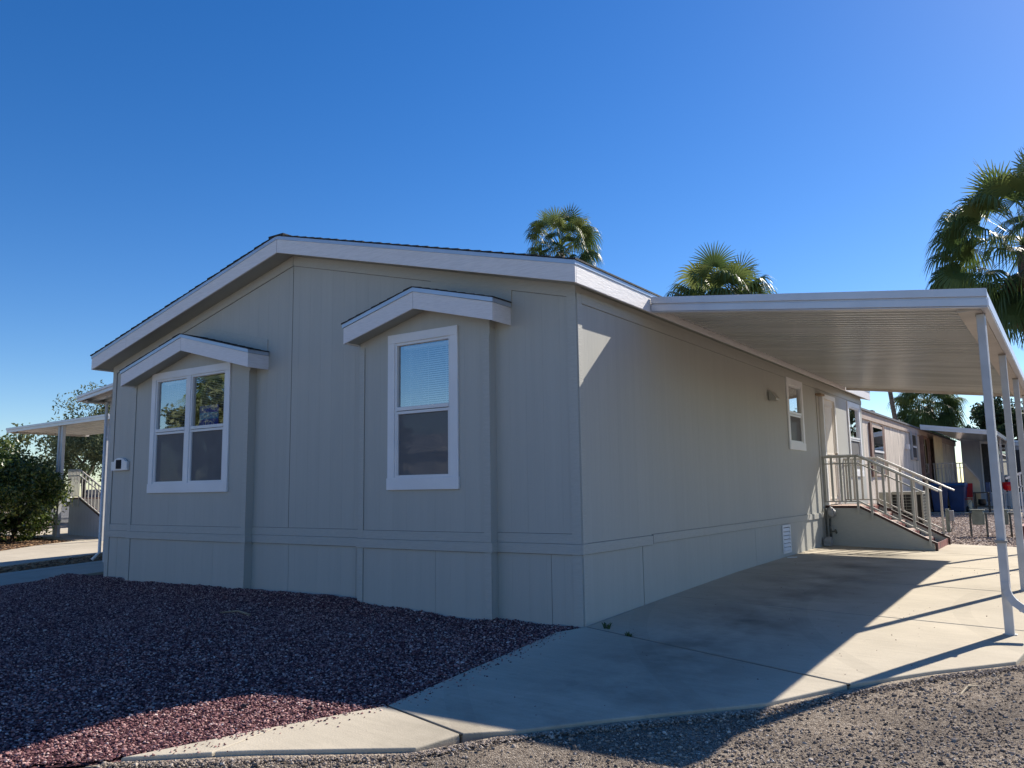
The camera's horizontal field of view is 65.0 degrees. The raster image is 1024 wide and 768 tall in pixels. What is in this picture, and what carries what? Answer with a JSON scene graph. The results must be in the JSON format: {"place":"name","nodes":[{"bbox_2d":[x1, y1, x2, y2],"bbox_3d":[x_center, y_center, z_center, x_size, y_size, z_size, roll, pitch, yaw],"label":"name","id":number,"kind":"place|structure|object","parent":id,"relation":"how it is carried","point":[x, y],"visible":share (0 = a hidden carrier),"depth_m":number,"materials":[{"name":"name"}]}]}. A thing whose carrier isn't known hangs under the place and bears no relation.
{"place":"outdoors","nodes":[
{"label":"outdoors","id":0,"kind":"place"},
{"bbox_2d":[25,503,68,522],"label":"street","id":1,"kind":"structure","parent":0,"point":[64,517],"depth_m":41.68,"materials":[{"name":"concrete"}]},
{"bbox_2d":[0,540,102,567],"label":"neighbour driveway","id":2,"kind":"structure","parent":0,"point":[43,553],"depth_m":16.35,"materials":[{"name":"concrete"}]},
{"bbox_2d":[0,536,102,572],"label":"leaf litter","id":3,"kind":"object","parent":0,"point":[30,566],"visible":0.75,"depth_m":15.25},
{"bbox_2d":[0,560,103,585],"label":"side driveway","id":4,"kind":"structure","parent":0,"point":[86,568],"depth_m":13.35,"materials":[{"name":"concrete"}]},
{"bbox_2d":[86,489,100,496],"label":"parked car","id":5,"kind":"object","parent":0,"point":[93,492],"visible":0.07,"depth_m":75.43,"materials":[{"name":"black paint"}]},
{"bbox_2d":[0,573,578,767],"bbox_3d":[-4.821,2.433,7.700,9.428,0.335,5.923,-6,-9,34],"label":"gravel","id":6,"kind":"structure","parent":0,"point":[51,589],"depth_m":6.76,"materials":[{"name":"gravel"}]},
{"bbox_2d":[220,610,249,615],"bbox_3d":[-2.991,2.473,8.691,0.412,0.051,0.046,-4,-8,24],"label":"stick","id":7,"kind":"object","parent":6,"relation":"on","point":[245,613],"visible":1,"depth_m":8.69,"materials":[{"name":"brown wood"}]},
{"bbox_2d":[0,0,1023,496],"label":"sky","id":8,"kind":"structure","parent":0,"point":[147,147],"materials":[{"name":"blue"}]},
{"bbox_2d":[4,497,1023,767],"bbox_3d":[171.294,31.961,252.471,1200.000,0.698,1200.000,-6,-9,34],"label":"ground","id":9,"kind":"structure","parent":0,"point":[62,525],"depth_m":25.70,"materials":[{"name":"grey gravel"}]},
{"bbox_2d":[0,538,61,550],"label":"planting bed","id":10,"kind":"object","parent":9,"relation":"on","point":[25,544],"depth_m":18.64,"materials":[{"name":"brown soil"}]},
{"bbox_2d":[0,430,74,541],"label":"citrus shrub","id":11,"kind":"object","parent":10,"relation":"on","point":[37,488],"visible":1,"depth_m":18.84,"materials":[{"name":"green plant"}]},
{"bbox_2d":[1,528,97,540],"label":"porch slab","id":12,"kind":"structure","parent":9,"relation":"on","point":[64,535],"depth_m":19.82,"materials":[{"name":"concrete"}]},
{"bbox_2d":[6,414,109,540],"bbox_3d":[-10.901,2.494,20.857,5.100,2.983,2.120,-6,-9,34],"label":"neighbour canopy","id":13,"kind":"object","parent":12,"relation":"on","point":[83,427],"visible":0.53,"depth_m":20.09,"materials":[{"name":"white metal"}]},
{"bbox_2d":[66,469,100,536],"bbox_3d":[-9.859,3.068,20.907,2.160,1.700,2.340,-6,-9,34],"label":"neighbour porch","id":14,"kind":"object","parent":12,"relation":"on","point":[84,515],"visible":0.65,"depth_m":20.18,"materials":[{"name":"beige"}]},
{"bbox_2d":[1,414,100,497],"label":"background tree","id":15,"kind":"object","parent":9,"relation":"on","point":[78,465],"visible":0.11,"depth_m":33.07,"materials":[{"name":"green plant"}]},
{"bbox_2d":[44,379,109,485],"bbox_3d":[-13.235,2.500,28.908,5.547,5.009,6.790,-2,-8,6],"label":"olive tree","id":16,"kind":"object","parent":9,"relation":"on","point":[80,445],"visible":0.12,"depth_m":27.58,"materials":[{"name":"green plant"}]},
{"bbox_2d":[90,233,869,628],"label":"manufactured house","id":17,"kind":"structure","parent":9,"relation":"on","point":[524,437],"depth_m":9.48,"materials":[{"name":"beige paint"}]},
{"bbox_2d":[76,383,112,561],"bbox_3d":[-4.388,1.938,17.735,2.700,3.392,9.120,-6,-9,34],"label":"side canopy","id":18,"kind":"object","parent":17,"relation":"attached to","point":[102,395],"visible":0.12,"depth_m":14.82,"materials":[{"name":"white metal"}]},
{"bbox_2d":[147,362,231,492],"bbox_3d":[-4.361,0.663,11.381,1.846,1.730,0.550,-6,-9,34],"label":"window","id":19,"kind":"structure","parent":17,"relation":"in","point":[186,456],"depth_m":11.24,"materials":[{"name":"white plastic"}]},
{"bbox_2d":[199,404,218,425],"bbox_3d":[-4.152,0.438,11.002,0.428,0.292,0.010,-6,-9,34],"label":"sold sign","id":20,"kind":"object","parent":17,"relation":"on","point":[209,415],"visible":1,"depth_m":11.00,"materials":[{"name":"blue"}]},
{"bbox_2d":[386,325,459,489],"bbox_3d":[-0.834,0.300,8.969,1.021,1.740,0.550,-6,-9,34],"label":"window","id":21,"kind":"structure","parent":17,"relation":"in","point":[423,435],"depth_m":8.82,"materials":[{"name":"white plastic"}]},
{"bbox_2d":[785,377,806,450],"bbox_3d":[4.921,0.537,13.993,0.080,1.230,0.996,-6,-9,34],"label":"window","id":22,"kind":"structure","parent":17,"relation":"in","point":[794,394],"depth_m":14.02,"materials":[{"name":"white plastic"}]},
{"bbox_2d":[823,506,836,545],"bbox_3d":[5.866,2.617,14.819,0.188,0.713,0.344,-6,-9,34],"label":"gas meter","id":23,"kind":"object","parent":17,"relation":"attached to","point":[827,541],"visible":1,"depth_m":14.85,"materials":[{"name":"grey metal"}]},
{"bbox_2d":[818,393,841,504],"bbox_3d":[6.230,1.280,15.686,0.099,2.120,1.020,-6,-9,34],"label":"door","id":24,"kind":"structure","parent":17,"relation":"in","point":[827,409],"depth_m":15.70,"materials":[{"name":"beige paint"}]},
{"bbox_2d":[846,401,864,476],"bbox_3d":[7.575,1.231,17.768,0.080,1.620,1.216,-6,-9,34],"label":"window","id":25,"kind":"structure","parent":17,"relation":"in","point":[853,410],"depth_m":17.86,"materials":[{"name":"white plastic"}]},
{"bbox_2d":[85,665,1018,767],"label":"street edging","id":26,"kind":"object","parent":9,"relation":"on","point":[654,719],"visible":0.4,"depth_m":4.89,"materials":[{"name":"grey concrete"}]},
{"bbox_2d":[524,202,604,266],"bbox_3d":[2.234,-1.183,34.356,3.805,13.378,3.731,-6,-9,34],"label":"palm tree","id":27,"kind":"object","parent":9,"relation":"on","point":[577,224],"visible":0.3,"depth_m":34.42,"materials":[{"name":"green plant"}]},
{"bbox_2d":[664,241,776,296],"bbox_3d":[8.053,-0.103,30.445,4.893,10.330,5.063,-6,-9,34],"label":"palm tree","id":28,"kind":"object","parent":9,"relation":"on","point":[702,279],"visible":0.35,"depth_m":30.04,"materials":[{"name":"green plant"}]},
{"bbox_2d":[888,392,896,418],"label":"palm tree","id":29,"kind":"object","parent":9,"relation":"on","point":[892,405],"depth_m":47.44,"materials":[{"name":"brown plant"}]},
{"bbox_2d":[861,407,956,511],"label":"tan house","id":30,"kind":"structure","parent":9,"relation":"on","point":[898,442],"depth_m":28.35,"materials":[{"name":"beige paint"}]},
{"bbox_2d":[868,422,886,476],"bbox_3d":[11.327,2.056,24.821,0.074,1.610,2.210,-6,-9,34],"label":"window","id":31,"kind":"structure","parent":30,"relation":"in","point":[877,445],"depth_m":24.62,"materials":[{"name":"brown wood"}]},
{"bbox_2d":[909,431,918,460],"bbox_3d":[15.345,2.374,30.648,0.074,1.060,1.560,-6,-9,34],"label":"window","id":32,"kind":"structure","parent":30,"relation":"in","point":[913,442],"depth_m":30.45,"materials":[{"name":"white glass"}]},
{"bbox_2d":[921,435,930,492],"bbox_3d":[16.867,3.269,32.725,0.089,2.300,1.400,-6,-9,34],"label":"door","id":33,"kind":"structure","parent":30,"relation":"in","point":[926,455],"depth_m":32.75,"materials":[{"name":"brown wood"}]},
{"bbox_2d":[887,392,970,439],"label":"palm tree","id":34,"kind":"object","parent":9,"relation":"on","point":[928,413],"visible":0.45,"depth_m":49.83,"materials":[{"name":"green plant"}]},
{"bbox_2d":[923,148,1023,349],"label":"palm tree","id":35,"kind":"object","parent":9,"relation":"on","point":[952,238],"visible":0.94,"depth_m":45.45,"materials":[{"name":"green plant"}]},
{"bbox_2d":[956,439,1023,505],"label":"sun room","id":36,"kind":"object","parent":9,"relation":"on","point":[975,456],"visible":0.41,"depth_m":40.27,"materials":[{"name":"beige paint"}]},
{"bbox_2d":[999,448,1009,475],"bbox_3d":[24.447,3.858,39.745,0.478,1.420,0.033,-6,-9,34],"label":"window","id":37,"kind":"structure","parent":36,"relation":"in","point":[1003,449],"depth_m":39.79,"materials":[{"name":"white glass"}]},
{"bbox_2d":[963,396,1023,439],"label":"background tree","id":38,"kind":"object","parent":9,"relation":"on","point":[977,414],"visible":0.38,"depth_m":48.12,"materials":[{"name":"green plant"}]},
{"bbox_2d":[96,661,1023,767],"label":"street","id":39,"kind":"structure","parent":0,"point":[518,755],"depth_m":4.61,"materials":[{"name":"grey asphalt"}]},
{"bbox_2d":[960,683,983,693],"bbox_3d":[3.181,2.097,5.528,0.329,0.045,0.080,6,-10,-43],"label":"dry twig","id":40,"kind":"object","parent":39,"relation":"on","point":[969,685],"visible":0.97,"depth_m":5.53,"materials":[{"name":"beige wood"}]},
{"bbox_2d":[121,544,1023,761],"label":"driveway","id":41,"kind":"structure","parent":0,"point":[854,605],"depth_m":6.40,"materials":[{"name":"concrete"}]},
{"bbox_2d":[144,552,1010,760],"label":"spilled stones","id":42,"kind":"object","parent":41,"relation":"on","point":[394,701],"visible":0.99,"depth_m":5.15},
{"bbox_2d":[602,622,611,628],"bbox_3d":[0.875,2.226,7.405,0.136,0.066,0.124,-6,-9,34],"label":"weed","id":43,"kind":"object","parent":41,"relation":"on","point":[608,626],"visible":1,"depth_m":7.40,"materials":[{"name":"green plant"}]},
{"bbox_2d":[651,288,1023,635],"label":"carport","id":44,"kind":"object","parent":41,"relation":"on","point":[944,341],"visible":0.98,"depth_m":9.40,"materials":[{"name":"white metal"}]},
{"bbox_2d":[821,454,953,550],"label":"entry stairs","id":45,"kind":"structure","parent":41,"relation":"on","point":[874,525],"depth_m":14.82,"materials":[{"name":"beige metal"}]},
{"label":"rock bed","id":46,"kind":"structure","parent":0,"visible":0},
{"bbox_2d":[945,509,953,531],"bbox_3d":[10.844,3.389,19.877,0.185,0.595,0.090,-6,-9,34],"label":"pedestal box","id":47,"kind":"object","parent":46,"relation":"on","point":[949,515],"visible":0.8,"depth_m":19.86,"materials":[{"name":"grey paint"}]},
{"bbox_2d":[930,508,1022,514],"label":"patio slab","id":48,"kind":"structure","parent":46,"relation":"on","point":[992,510],"depth_m":32.75,"materials":[{"name":"concrete"}]},
{"bbox_2d":[929,483,949,511],"bbox_3d":[17.238,4.578,32.355,0.684,1.197,0.755,-5,-8,28],"label":"trash bin","id":49,"kind":"object","parent":48,"relation":"on","point":[936,507],"visible":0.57,"depth_m":32.10,"materials":[{"name":"blue plastic"}]},
{"bbox_2d":[933,463,980,509],"bbox_3d":[18.722,4.290,33.637,1.700,1.940,1.600,-6,-9,34],"label":"back porch","id":50,"kind":"object","parent":48,"relation":"on","point":[970,476],"visible":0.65,"depth_m":32.89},
{"bbox_2d":[948,482,968,511],"bbox_3d":[17.936,4.560,32.300,0.684,1.197,0.755,-7,-10,38],"label":"trash bin","id":51,"kind":"object","parent":48,"relation":"on","point":[958,498],"visible":0.84,"depth_m":32.06,"materials":[{"name":"blue plastic"}]},
{"bbox_2d":[920,425,1012,508],"bbox_3d":[20.471,3.790,35.516,2.570,3.490,11.440,-6,-9,34],"label":"back carport","id":52,"kind":"object","parent":48,"relation":"on","point":[967,434],"visible":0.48,"depth_m":33.55,"materials":[{"name":"white metal"}]},
{"bbox_2d":[933,436,944,482],"bbox_3d":[18.408,3.463,34.567,0.020,2.350,2.600,-6,-9,34],"label":"hanging sheet","id":53,"kind":"object","parent":52,"relation":"hanging from","point":[938,449],"visible":0.64,"depth_m":34.48,"materials":[{"name":"beige fabric"}]},
{"bbox_2d":[966,483,973,508],"bbox_3d":[18.237,4.539,32.188,0.433,1.160,0.552,-6,-9,34],"label":"folding chair","id":54,"kind":"object","parent":48,"relation":"on","point":[970,490],"visible":0.55,"depth_m":32.30,"materials":[{"name":"red fabric"}]},
{"bbox_2d":[973,492,990,512],"bbox_3d":[18.780,4.719,32.074,0.520,0.800,0.600,-6,-9,34],"label":"patio table","id":55,"kind":"object","parent":48,"relation":"on","point":[989,503],"visible":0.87,"depth_m":31.98,"materials":[{"name":"black metal"}]},
{"bbox_2d":[978,499,986,504],"bbox_3d":[18.780,4.724,32.074,0.300,0.249,0.292,-6,-9,34],"label":"plant pot","id":56,"kind":"object","parent":55,"relation":"on","point":[981,501],"visible":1,"depth_m":31.97,"materials":[{"name":"black metal"}]},
{"bbox_2d":[985,482,991,501],"bbox_3d":[19.540,4.427,32.928,0.140,0.780,0.400,-6,-9,34],"label":"chair back","id":57,"kind":"object","parent":48,"relation":"on","point":[988,487],"visible":0.86,"depth_m":32.79,"materials":[{"name":"blue plastic"}]},
{"bbox_2d":[1002,482,1010,511],"bbox_3d":[19.904,4.458,32.027,0.553,1.280,0.568,-4,-8,24],"label":"kettle grill","id":58,"kind":"object","parent":48,"relation":"on","point":[1006,486],"visible":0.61,"depth_m":31.99,"materials":[{"name":"red metal"}]},
{"bbox_2d":[931,513,1023,546],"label":"river rock","id":59,"kind":"object","parent":46,"relation":"on","point":[959,533],"visible":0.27,"depth_m":20.35,"materials":[{"name":"grey gravel"}]},
{"bbox_2d":[879,491,931,527],"bbox_3d":[9.144,2.990,18.666,0.910,0.980,1.000,-6,-9,34],"label":"air conditioner","id":60,"kind":"object","parent":59,"relation":"on","point":[921,505],"visible":0.3,"depth_m":18.24,"materials":[{"name":"metal"}]},
{"bbox_2d":[1005,472,1023,538],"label":"neighbour stairs","id":61,"kind":"structure","parent":59,"relation":"on","point":[1020,486],"depth_m":18.24,"materials":[{"name":"red paint"}]},
{"bbox_2d":[965,509,990,536],"bbox_3d":[10.600,3.174,18.242,0.520,0.645,0.170,-6,-9,34],"label":"utility meter","id":62,"kind":"object","parent":46,"relation":"on","point":[979,516],"visible":0.94,"depth_m":18.20,"materials":[{"name":"grey paint"}]},
{"bbox_2d":[991,509,1012,536],"bbox_3d":[11.259,3.198,18.392,0.480,0.645,0.170,-6,-9,34],"label":"utility meter","id":63,"kind":"object","parent":46,"relation":"on","point":[1007,517],"visible":0.41,"depth_m":18.31,"materials":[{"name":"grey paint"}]}
]}

